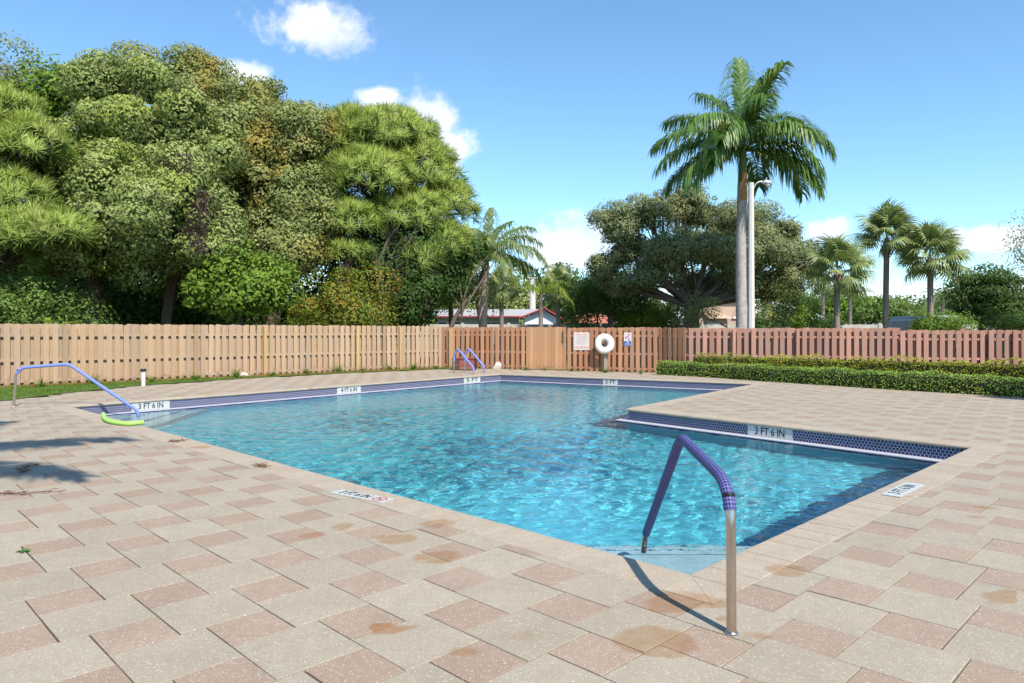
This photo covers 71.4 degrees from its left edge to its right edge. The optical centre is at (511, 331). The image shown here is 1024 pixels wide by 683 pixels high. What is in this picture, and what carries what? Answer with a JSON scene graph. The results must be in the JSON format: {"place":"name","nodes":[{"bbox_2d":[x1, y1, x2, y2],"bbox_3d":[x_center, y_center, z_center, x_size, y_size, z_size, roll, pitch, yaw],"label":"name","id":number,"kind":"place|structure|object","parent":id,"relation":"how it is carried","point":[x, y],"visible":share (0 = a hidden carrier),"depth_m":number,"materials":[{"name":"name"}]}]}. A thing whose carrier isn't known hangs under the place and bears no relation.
{"place":"outdoors","nodes":[
{"label":"outdoors","id":0,"kind":"place"},
{"bbox_2d":[0,366,477,400],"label":"lawn","id":1,"kind":"structure","parent":0,"point":[17,397],"depth_m":19.28,"materials":[{"name":"green plant"}]},
{"bbox_2d":[29,377,47,386],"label":"grass tuft","id":2,"kind":"object","parent":1,"relation":"on","point":[41,383],"visible":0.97,"depth_m":19.07,"materials":[{"name":"green plant"}]},
{"bbox_2d":[79,372,108,383],"bbox_3d":[-11.810,1.316,20.120,1.014,0.373,0.994,0,0,5],"label":"grass tuft","id":3,"kind":"object","parent":1,"relation":"on","point":[95,378],"visible":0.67,"depth_m":20.09,"materials":[{"name":"green plant"}]},
{"bbox_2d":[190,371,206,379],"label":"grass tuft","id":4,"kind":"object","parent":1,"relation":"on","point":[196,376],"visible":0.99,"depth_m":21.91,"materials":[{"name":"green plant"}]},
{"bbox_2d":[0,323,441,385],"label":"wooden fence","id":5,"kind":"object","parent":1,"relation":"on","point":[157,350],"visible":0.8,"depth_m":22.75,"materials":[{"name":"beige wood"}]},
{"bbox_2d":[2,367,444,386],"bbox_3d":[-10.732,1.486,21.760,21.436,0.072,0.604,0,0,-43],"label":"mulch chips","id":6,"kind":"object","parent":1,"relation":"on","point":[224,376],"visible":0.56,"depth_m":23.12,"materials":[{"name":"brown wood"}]},
{"bbox_2d":[222,369,242,377],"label":"grass tuft","id":7,"kind":"object","parent":1,"relation":"on","point":[235,374],"visible":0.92,"depth_m":22.75,"materials":[{"name":"green plant"}]},
{"bbox_2d":[123,332,681,377],"bbox_3d":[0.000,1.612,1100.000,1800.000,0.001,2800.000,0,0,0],"label":"ground","id":8,"kind":"structure","parent":0,"point":[438,360],"depth_m":37.73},
{"bbox_2d":[0,30,52,203],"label":"sparse tree","id":9,"kind":"object","parent":8,"relation":"on","point":[5,68],"visible":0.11,"depth_m":32.91,"materials":[{"name":"green plant"}]},
{"bbox_2d":[1,51,78,288],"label":"rubber tree","id":10,"kind":"object","parent":8,"relation":"on","point":[58,107],"visible":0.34,"depth_m":30.14,"materials":[{"name":"green plant"}]},
{"bbox_2d":[23,317,80,326],"bbox_3d":[-14.270,0.589,22.006,2.130,2.046,1.831,0,0,0],"label":"palm shoot","id":11,"kind":"object","parent":8,"relation":"on","point":[48,320],"visible":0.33,"depth_m":22.35,"materials":[{"name":"green plant"}]},
{"bbox_2d":[0,75,105,316],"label":"pine tree","id":12,"kind":"object","parent":8,"relation":"on","point":[38,221],"visible":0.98,"depth_m":23.77,"materials":[{"name":"green plant"}]},
{"bbox_2d":[0,261,119,343],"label":"laurel bush","id":13,"kind":"object","parent":8,"relation":"on","point":[33,307],"visible":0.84,"depth_m":23.86,"materials":[{"name":"green plant"}]},
{"bbox_2d":[1,48,252,323],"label":"olive tree","id":14,"kind":"object","parent":8,"relation":"on","point":[123,133],"visible":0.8,"depth_m":26.09,"materials":[{"name":"green plant"}]},
{"bbox_2d":[158,263,179,324],"bbox_3d":[-13.707,-1.520,28.774,2.587,6.280,1.016,0,0,0],"label":"bare trunk","id":15,"kind":"object","parent":8,"relation":"on","point":[168,303],"visible":0.32,"depth_m":28.71,"materials":[{"name":"brown plant"}]},
{"bbox_2d":[70,39,354,346],"bbox_3d":[-14.012,-6.223,32.915,15.466,15.671,6.255,0,0,16],"label":"russet tree","id":16,"kind":"object","parent":8,"relation":"on","point":[279,196],"visible":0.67,"depth_m":30.78,"materials":[{"name":"green plant"}]},
{"bbox_2d":[0,198,437,356],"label":"undergrowth","id":17,"kind":"object","parent":8,"relation":"on","point":[146,308],"visible":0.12,"depth_m":30.48,"materials":[{"name":"green plant"}]},
{"bbox_2d":[178,237,306,325],"bbox_3d":[-10.071,-1.103,26.821,4.635,5.431,4.211,0,0,0],"label":"sea grape","id":18,"kind":"object","parent":8,"relation":"on","point":[245,292],"visible":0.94,"depth_m":26.19,"materials":[{"name":"green plant"}]},
{"bbox_2d":[236,305,330,337],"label":"young palm","id":19,"kind":"object","parent":8,"relation":"on","point":[291,318],"visible":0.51,"depth_m":28.28,"materials":[{"name":"green plant"}]},
{"bbox_2d":[252,232,335,352],"bbox_3d":[-9.555,-1.373,30.709,3.905,6.018,0.948,0,0,-5],"label":"bare trunk","id":20,"kind":"object","parent":8,"relation":"on","point":[269,323],"visible":0.15,"depth_m":30.43,"materials":[{"name":"brown plant"}]},
{"bbox_2d":[288,269,327,347],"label":"distant tree","id":21,"kind":"object","parent":8,"relation":"on","point":[305,283],"visible":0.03,"depth_m":68.85,"materials":[{"name":"green plant"}]},
{"bbox_2d":[287,259,406,350],"bbox_3d":[-6.927,-0.716,29.332,5.108,4.656,4.118,0,0,0],"label":"croton bush","id":22,"kind":"object","parent":8,"relation":"on","point":[352,312],"visible":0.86,"depth_m":29.11,"materials":[{"name":"green plant"}]},
{"bbox_2d":[293,98,484,323],"bbox_3d":[-5.948,-4.650,33.050,9.481,12.558,6.579,0,0,0],"label":"pine tree","id":23,"kind":"object","parent":8,"relation":"on","point":[383,146],"visible":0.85,"depth_m":31.73,"materials":[{"name":"green plant"}]},
{"bbox_2d":[152,149,437,315],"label":"hanging vines","id":24,"kind":"object","parent":23,"relation":"hanging from","point":[204,200],"visible":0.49,"depth_m":25.80,"materials":[{"name":"green plant"}]},
{"bbox_2d":[372,211,422,343],"bbox_3d":[-5.073,-2.062,31.639,2.302,7.362,0.830,0,0,0],"label":"bare trunk","id":25,"kind":"object","parent":8,"relation":"on","point":[387,242],"visible":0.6,"depth_m":31.41,"materials":[{"name":"brown plant"}]},
{"bbox_2d":[303,215,493,364],"bbox_3d":[-5.293,-1.892,33.020,8.834,7.007,5.047,0,0,0],"label":"vine tree","id":26,"kind":"object","parent":8,"relation":"on","point":[456,266],"visible":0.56,"depth_m":31.80,"materials":[{"name":"green plant"}]},
{"bbox_2d":[432,269,479,322],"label":"distant tree","id":27,"kind":"object","parent":8,"relation":"on","point":[455,306],"visible":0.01,"depth_m":78.11,"materials":[{"name":"green plant"}]},
{"bbox_2d":[433,253,498,327],"bbox_3d":[-2.156,-1.004,33.106,3.425,5.267,0.926,0,0,-22],"label":"bare trunk","id":28,"kind":"object","parent":8,"relation":"on","point":[463,306],"visible":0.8,"depth_m":33.01,"materials":[{"name":"grey plant"}]},
{"bbox_2d":[428,266,510,324],"bbox_3d":[-2.694,-1.347,37.087,5.441,5.918,4.337,0,0,0],"label":"ironwood","id":29,"kind":"object","parent":8,"relation":"on","point":[450,310],"visible":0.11,"depth_m":36.45,"materials":[{"name":"green plant"}]},
{"bbox_2d":[422,308,561,323],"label":"white house","id":30,"kind":"structure","parent":8,"relation":"on","point":[512,316],"depth_m":61.00,"materials":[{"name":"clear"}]},
{"bbox_2d":[470,280,528,319],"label":"distant tree","id":31,"kind":"object","parent":8,"relation":"on","point":[489,307],"visible":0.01,"depth_m":82.83,"materials":[{"name":"green plant"}]},
{"bbox_2d":[461,207,549,326],"bbox_3d":[-1.224,-2.430,35.997,6.234,8.091,5.288,0,0,0],"label":"queen palm","id":32,"kind":"object","parent":8,"relation":"on","point":[492,238],"visible":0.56,"depth_m":35.77,"materials":[{"name":"green plant"}]},
{"bbox_2d":[488,264,526,327],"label":"fan palm","id":33,"kind":"object","parent":8,"relation":"on","point":[508,278],"visible":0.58,"depth_m":40.88,"materials":[{"name":"green plant"}]},
{"bbox_2d":[0,369,1023,682],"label":"pool deck","id":34,"kind":"structure","parent":8,"relation":"on","point":[144,559],"depth_m":4.26,"materials":[{"name":"beige concrete pavers"},{"name":"pinkish stone pavers"}]},
{"bbox_2d":[13,464,36,472],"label":"dry twig","id":35,"kind":"object","parent":34,"relation":"on","point":[23,471],"visible":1,"depth_m":7.70,"materials":[{"name":"brown wood"}]},
{"bbox_2d":[0,488,65,494],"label":"dry twig","id":36,"kind":"object","parent":34,"relation":"on","point":[10,492],"visible":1,"depth_m":6.59,"materials":[{"name":"brown wood"}]},
{"bbox_2d":[12,363,139,415],"bbox_3d":[-8.854,1.258,14.470,2.373,1.232,0.144,0,0,-11],"label":"pool handrail","id":37,"kind":"object","parent":34,"relation":"on","point":[97,383],"visible":1,"depth_m":14.40,"materials":[{"name":"metal"}]},
{"bbox_2d":[140,369,146,385],"bbox_3d":[-10.150,1.274,19.614,0.160,0.475,0.160,0,0,0],"label":"path light","id":38,"kind":"object","parent":34,"relation":"on","point":[142,377],"visible":1,"depth_m":19.57,"materials":[{"name":"white plastic"}]},
{"bbox_2d":[453,348,484,373],"bbox_3d":[-1.539,1.569,25.623,0.985,1.887,0.694,0,0,33],"label":"pool ladder","id":39,"kind":"object","parent":34,"relation":"attached to","point":[466,359],"visible":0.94,"depth_m":25.61,"materials":[{"name":"metal"}]},
{"bbox_2d":[442,326,525,368],"bbox_3d":[-1.151,0.666,28.605,3.839,1.698,0.247,0,0,24],"label":"wooden fence","id":40,"kind":"object","parent":34,"relation":"on","point":[489,347],"visible":0.86,"depth_m":28.50,"materials":[{"name":"brown wood"}]},
{"bbox_2d":[526,327,565,369],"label":"gate","id":41,"kind":"structure","parent":40,"relation":"attached to","point":[545,347],"depth_m":27.51,"materials":[{"name":"brown wood"}]},
{"bbox_2d":[493,361,500,368],"bbox_3d":[-0.516,1.382,28.371,0.470,0.427,0.313,0,0,16],"label":"rock","id":42,"kind":"object","parent":34,"relation":"on","point":[497,365],"visible":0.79,"depth_m":28.26,"materials":[{"name":"stone"}]},
{"bbox_2d":[78,375,964,462],"bbox_3d":[0.994,2.349,14.958,14.939,1.573,16.367,0,0,39],"label":"pool basin","id":43,"kind":"object","parent":34,"relation":"in","point":[928,453],"visible":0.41,"depth_m":14.73,"materials":[{"name":"tile"}]},
{"bbox_2d":[132,401,169,410],"bbox_3d":[-7.958,1.648,15.699,0.013,0.166,0.817,0,0,38],"label":"depth marker","id":44,"kind":"object","parent":43,"relation":"attached to","point":[152,405],"visible":1,"depth_m":15.71,"materials":[{"name":"white tile"}]},
{"bbox_2d":[337,386,360,393],"bbox_3d":[-4.562,1.648,19.958,0.013,0.166,0.817,0,0,38],"label":"depth marker","id":45,"kind":"object","parent":43,"relation":"attached to","point":[341,390],"visible":1,"depth_m":19.93,"materials":[{"name":"white tile"}]},
{"bbox_2d":[464,377,479,382],"bbox_3d":[-1.343,1.648,23.997,0.012,0.166,0.817,0,0,39],"label":"depth marker","id":46,"kind":"object","parent":43,"relation":"attached to","point":[472,379],"visible":1,"depth_m":23.98,"materials":[{"name":"white tile"}]},
{"bbox_2d":[46,373,1008,604],"bbox_3d":[1.009,1.537,14.952,15.630,0.058,17.099,0,0,39],"label":"pool coping","id":47,"kind":"object","parent":43,"relation":"on","point":[754,564],"visible":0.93,"depth_m":6.06,"materials":[{"name":"stone"}]},
{"bbox_2d":[101,412,143,425],"bbox_3d":[-6.665,1.470,11.897,1.752,0.079,0.345,0,0,42],"label":"pool noodle","id":48,"kind":"object","parent":47,"relation":"on","point":[116,422],"visible":1,"depth_m":11.40,"materials":[{"name":"green plastic"}]},
{"bbox_2d":[250,462,269,467],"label":"dry twig","id":49,"kind":"object","parent":47,"relation":"on","point":[261,464],"visible":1,"depth_m":7.91,"materials":[{"name":"brown wood"}]},
{"bbox_2d":[329,489,393,502],"bbox_3d":[-1.380,1.505,6.515,0.676,0.008,0.165,0,0,35],"label":"depth marker","id":50,"kind":"object","parent":47,"relation":"on","point":[364,496],"visible":1,"depth_m":6.50,"materials":[{"name":"white tile"}]},
{"bbox_2d":[881,482,923,496],"bbox_3d":[3.722,1.505,6.774,0.732,0.008,0.165,0,0,-45],"label":"depth marker","id":51,"kind":"object","parent":47,"relation":"on","point":[903,489],"visible":1,"depth_m":6.76,"materials":[{"name":"white tile"}]},
{"bbox_2d":[603,379,617,384],"bbox_3d":[3.169,1.648,22.950,0.497,0.166,0.012,0,0,31],"label":"depth marker","id":52,"kind":"object","parent":43,"relation":"attached to","point":[609,382],"visible":1,"depth_m":22.94,"materials":[{"name":"white tile"}]},
{"bbox_2d":[748,425,792,439],"bbox_3d":[4.192,1.648,11.587,0.012,0.166,0.797,0,0,-40],"label":"depth marker","id":53,"kind":"object","parent":43,"relation":"attached to","point":[777,433],"visible":1,"depth_m":11.57,"materials":[{"name":"white tile"}]},
{"bbox_2d":[603,340,606,369],"bbox_3d":[3.419,0.892,26.306,0.268,1.300,0.160,0,0,-44],"label":"ring post","id":54,"kind":"object","parent":34,"relation":"on","point":[605,356],"visible":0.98,"depth_m":26.35,"materials":[{"name":"metal"}]},
{"bbox_2d":[595,334,613,353],"bbox_3d":[3.410,0.467,26.269,0.743,0.743,0.140,0,0,24],"label":"life ring","id":55,"kind":"object","parent":54,"relation":"hanging from","point":[608,348],"visible":1,"depth_m":26.21,"materials":[{"name":"plastic"}]},
{"bbox_2d":[567,327,660,372],"bbox_3d":[3.754,0.683,26.507,3.587,1.658,0.160,0,0,24],"label":"wooden fence","id":56,"kind":"object","parent":34,"relation":"on","point":[621,357],"visible":0.9,"depth_m":26.38,"materials":[{"name":"brown wood"}]},
{"bbox_2d":[574,332,588,349],"bbox_3d":[2.627,0.382,26.911,0.620,0.670,0.009,0,0,24],"label":"pool rules sign","id":57,"kind":"object","parent":56,"relation":"attached to","point":[581,340],"visible":1,"depth_m":26.91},
{"bbox_2d":[624,332,631,345],"bbox_3d":[4.256,0.301,26.198,0.290,0.500,0.010,0,0,24],"label":"pictogram sign","id":58,"kind":"object","parent":56,"relation":"attached to","point":[627,338],"visible":1,"depth_m":26.19,"materials":[{"name":"white plastic"}]},
{"bbox_2d":[641,435,738,634],"bbox_3d":[1.083,1.257,4.653,0.072,1.204,2.247,0,0,-1],"label":"pool handrail","id":59,"kind":"object","parent":34,"relation":"on","point":[707,463],"visible":0.99,"depth_m":3.69,"materials":[{"name":"metal"}]},
{"label":"soil bed","id":60,"kind":"structure","parent":34,"relation":"on","visible":0},
{"bbox_2d":[659,327,688,362],"bbox_3d":[5.749,0.688,25.253,0.163,1.648,1.374,0,0,-36],"label":"wooden fence","id":61,"kind":"object","parent":60,"relation":"on","point":[663,336],"visible":0.75,"depth_m":25.18,"materials":[{"name":"brown wood"}]},
{"bbox_2d":[686,327,916,363],"bbox_3d":[10.746,0.696,23.544,9.695,1.641,0.247,0,0,14],"label":"wooden fence","id":62,"kind":"object","parent":60,"relation":"on","point":[875,343],"visible":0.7,"depth_m":23.83,"materials":[{"name":"brown wood"}]},
{"bbox_2d":[655,360,1023,397],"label":"clipped hedge","id":63,"kind":"object","parent":60,"relation":"on","point":[960,383],"visible":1,"depth_m":19.12,"materials":[{"name":"green plant"}]},
{"bbox_2d":[695,352,1023,377],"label":"golden hedge","id":64,"kind":"object","parent":60,"relation":"on","point":[1014,370],"visible":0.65,"depth_m":20.33,"materials":[{"name":"green plant"}]},
{"bbox_2d":[898,330,1023,364],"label":"wooden fence","id":65,"kind":"object","parent":60,"relation":"on","point":[975,346],"visible":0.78,"depth_m":22.64,"materials":[{"name":"brown wood"}]},
{"bbox_2d":[488,267,545,323],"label":"distant tree","id":66,"kind":"object","parent":8,"relation":"on","point":[523,302],"visible":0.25,"depth_m":80.94,"materials":[{"name":"green plant"}]},
{"bbox_2d":[529,277,535,315],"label":"utility pole","id":67,"kind":"object","parent":8,"relation":"on","point":[532,301],"visible":0.38,"depth_m":65.78,"materials":[{"name":"concrete"}]},
{"bbox_2d":[502,276,578,326],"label":"queen palm","id":68,"kind":"object","parent":8,"relation":"on","point":[530,287],"visible":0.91,"depth_m":39.86,"materials":[{"name":"green plant"}]},
{"bbox_2d":[532,263,583,326],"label":"fan palm","id":69,"kind":"object","parent":8,"relation":"on","point":[563,276],"visible":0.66,"depth_m":41.80,"materials":[{"name":"green plant"}]},
{"bbox_2d":[528,262,589,323],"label":"distant tree","id":70,"kind":"object","parent":8,"relation":"on","point":[553,309],"visible":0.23,"depth_m":69.04,"materials":[{"name":"green plant"}]},
{"bbox_2d":[555,319,593,328],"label":"areca palm","id":71,"kind":"object","parent":8,"relation":"on","point":[575,325],"visible":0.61,"depth_m":42.83,"materials":[{"name":"green plant"}]},
{"bbox_2d":[560,314,617,323],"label":"terracotta house","id":72,"kind":"structure","parent":8,"relation":"on","point":[603,321],"depth_m":70.75,"materials":[{"name":"tile"}]},
{"bbox_2d":[560,267,659,327],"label":"oak tree","id":73,"kind":"object","parent":8,"relation":"on","point":[588,303],"visible":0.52,"depth_m":41.89,"materials":[{"name":"green plant"}]},
{"bbox_2d":[605,307,653,327],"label":"garden shrub","id":74,"kind":"object","parent":8,"relation":"on","point":[622,323],"visible":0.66,"depth_m":42.25,"materials":[{"name":"green plant"}]},
{"bbox_2d":[615,292,683,338],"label":"garden shrub","id":75,"kind":"object","parent":8,"relation":"on","point":[648,317],"visible":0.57,"depth_m":42.35,"materials":[{"name":"green plant"}]},
{"bbox_2d":[643,299,683,334],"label":"garden shrub","id":76,"kind":"object","parent":8,"relation":"on","point":[666,308],"visible":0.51,"depth_m":42.89,"materials":[{"name":"green plant"}]},
{"bbox_2d":[680,289,727,328],"bbox_3d":[9.666,-0.262,36.068,2.152,3.748,2.161,0,0,32],"label":"brown shrub","id":77,"kind":"object","parent":8,"relation":"on","point":[700,310],"visible":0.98,"depth_m":36.03,"materials":[{"name":"grey plant"}]},
{"bbox_2d":[583,184,831,360],"bbox_3d":[10.484,-3.225,37.663,13.319,9.674,7.679,0,0,0],"label":"oak tree","id":78,"kind":"object","parent":8,"relation":"on","point":[664,254],"visible":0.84,"depth_m":37.14,"materials":[{"name":"green plant"}]},
{"bbox_2d":[420,323,1009,356],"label":"concrete wall","id":79,"kind":"structure","parent":8,"relation":"on","point":[878,325],"depth_m":44.55,"materials":[{"name":"beige concrete"}]},
{"bbox_2d":[672,302,772,323],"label":"beige house","id":80,"kind":"structure","parent":8,"relation":"on","point":[727,316],"depth_m":60.30,"materials":[{"name":"beige paint"}]},
{"bbox_2d":[647,56,837,328],"bbox_3d":[10.061,-5.375,31.113,8.067,13.974,7.004,0,0,0],"label":"royal palm","id":81,"kind":"object","parent":8,"relation":"on","point":[730,134],"visible":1,"depth_m":30.31,"materials":[{"name":"green plant"}]},
{"bbox_2d":[747,177,772,328],"bbox_3d":[10.087,-2.318,29.000,1.041,7.860,0.330,0,0,0],"label":"street lamp","id":82,"kind":"object","parent":8,"relation":"on","point":[751,295],"visible":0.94,"depth_m":28.89,"materials":[{"name":"metal"}]},
{"bbox_2d":[755,309,783,328],"bbox_3d":[12.642,0.250,36.175,2.321,2.724,2.329,0,0,0],"label":"dark shrub","id":83,"kind":"object","parent":8,"relation":"on","point":[763,321],"visible":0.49,"depth_m":35.65,"materials":[{"name":"green plant"}]},
{"bbox_2d":[733,267,806,328],"bbox_3d":[13.361,-0.875,36.680,3.637,4.973,2.806,0,0,-28],"label":"shrub","id":84,"kind":"object","parent":8,"relation":"on","point":[772,308],"visible":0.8,"depth_m":36.58,"materials":[{"name":"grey plant"}]},
{"bbox_2d":[755,289,818,311],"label":"distant tree","id":85,"kind":"object","parent":8,"relation":"on","point":[790,298],"visible":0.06,"depth_m":87.29,"materials":[{"name":"green plant"}]},
{"bbox_2d":[768,296,825,328],"bbox_3d":[15.584,-0.198,39.587,4.001,3.621,3.041,0,0,-41],"label":"round bush","id":86,"kind":"object","parent":8,"relation":"on","point":[803,319],"visible":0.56,"depth_m":39.03,"materials":[{"name":"green plant"}]},
{"bbox_2d":[800,284,833,315],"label":"distant palm","id":87,"kind":"object","parent":8,"relation":"on","point":[823,305],"visible":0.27,"depth_m":71.88,"materials":[{"name":"plant"}]},
{"bbox_2d":[806,285,849,312],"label":"distant tree","id":88,"kind":"object","parent":8,"relation":"on","point":[828,295],"visible":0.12,"depth_m":91.43,"materials":[{"name":"green plant"}]},
{"bbox_2d":[810,312,850,328],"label":"dark shrub","id":89,"kind":"object","parent":8,"relation":"on","point":[827,321],"visible":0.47,"depth_m":42.58,"materials":[{"name":"green plant"}]},
{"bbox_2d":[796,231,880,345],"bbox_3d":[15.563,-1.588,34.147,3.675,6.420,3.672,0,0,0],"label":"fan palm","id":90,"kind":"object","parent":8,"relation":"on","point":[836,250],"visible":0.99,"depth_m":33.67,"materials":[{"name":"green plant"}]},
{"bbox_2d":[818,291,882,324],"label":"distant tree","id":91,"kind":"object","parent":8,"relation":"on","point":[829,307],"visible":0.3,"depth_m":84.88,"materials":[{"name":"green plant"}]},
{"bbox_2d":[825,288,875,324],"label":"distant palm","id":92,"kind":"object","parent":8,"relation":"on","point":[849,310],"visible":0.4,"depth_m":71.88,"materials":[{"name":"plant"}]},
{"bbox_2d":[843,294,922,324],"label":"distant tree","id":93,"kind":"object","parent":8,"relation":"on","point":[872,315],"visible":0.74,"depth_m":78.65,"materials":[{"name":"green plant"}]},
{"bbox_2d":[848,197,919,328],"bbox_3d":[18.951,-2.577,36.024,3.547,8.389,3.504,0,0,0],"label":"fan palm","id":94,"kind":"object","parent":8,"relation":"on","point":[886,217],"visible":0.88,"depth_m":35.82,"materials":[{"name":"green plant"}]},
{"bbox_2d":[873,294,951,324],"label":"distant tree","id":95,"kind":"object","parent":8,"relation":"on","point":[937,308],"visible":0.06,"depth_m":85.88,"materials":[{"name":"green plant"}]},
{"bbox_2d":[878,300,960,321],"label":"tree","id":96,"kind":"object","parent":8,"relation":"on","point":[919,310],"visible":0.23,"depth_m":57.63,"materials":[{"name":"green plant"}]},
{"bbox_2d":[889,315,960,330],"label":"van","id":97,"kind":"object","parent":8,"relation":"on","point":[902,323],"visible":0.02,"depth_m":40.15,"materials":[{"name":"blue paint"}]},
{"bbox_2d":[892,216,978,319],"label":"fan palm","id":98,"kind":"object","parent":8,"relation":"on","point":[927,237],"visible":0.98,"depth_m":34.71,"materials":[{"name":"green plant"}]},
{"bbox_2d":[917,287,962,314],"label":"distant palm","id":99,"kind":"object","parent":8,"relation":"on","point":[937,294],"visible":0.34,"depth_m":71.91,"materials":[{"name":"green plant"}]},
{"bbox_2d":[906,310,984,330],"bbox_3d":[17.948,0.374,29.485,2.990,2.477,1.787,0,0,0],"label":"bush","id":100,"kind":"object","parent":8,"relation":"on","point":[936,322],"visible":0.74,"depth_m":29.19,"materials":[{"name":"green plant"}]},
{"bbox_2d":[918,287,977,314],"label":"distant tree","id":101,"kind":"object","parent":8,"relation":"on","point":[925,300],"visible":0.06,"depth_m":94.43,"materials":[{"name":"green plant"}]},
{"bbox_2d":[934,261,1023,330],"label":"glossy tree","id":102,"kind":"object","parent":8,"relation":"on","point":[983,294],"visible":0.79,"depth_m":40.00,"materials":[{"name":"green plant"}]},
{"bbox_2d":[976,311,1023,335],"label":"dark shrub","id":103,"kind":"object","parent":8,"relation":"on","point":[1010,323],"visible":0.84,"depth_m":37.74,"materials":[{"name":"green plant"}]},
{"bbox_2d":[995,209,1023,295],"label":"sparse tree","id":104,"kind":"object","parent":8,"relation":"on","point":[1019,250],"visible":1,"depth_m":36.50,"materials":[{"name":"green plant"}]},
{"bbox_2d":[451,358,476,369],"bbox_3d":[-1.820,1.278,27.600,0.940,0.468,0.460,0,0,20],"label":"deck box","id":105,"kind":"object","parent":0,"point":[459,363],"visible":0.78,"depth_m":27.42,"materials":[{"name":"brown wood"}]},
{"bbox_2d":[0,0,1023,325],"label":"sky","id":106,"kind":"structure","parent":0,"point":[554,111],"materials":[{"name":"blue"}]},
{"bbox_2d":[107,381,935,574],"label":"water","id":107,"kind":"structure","parent":0,"point":[577,464],"depth_m":9.67,"materials":[{"name":"blue liquid"}]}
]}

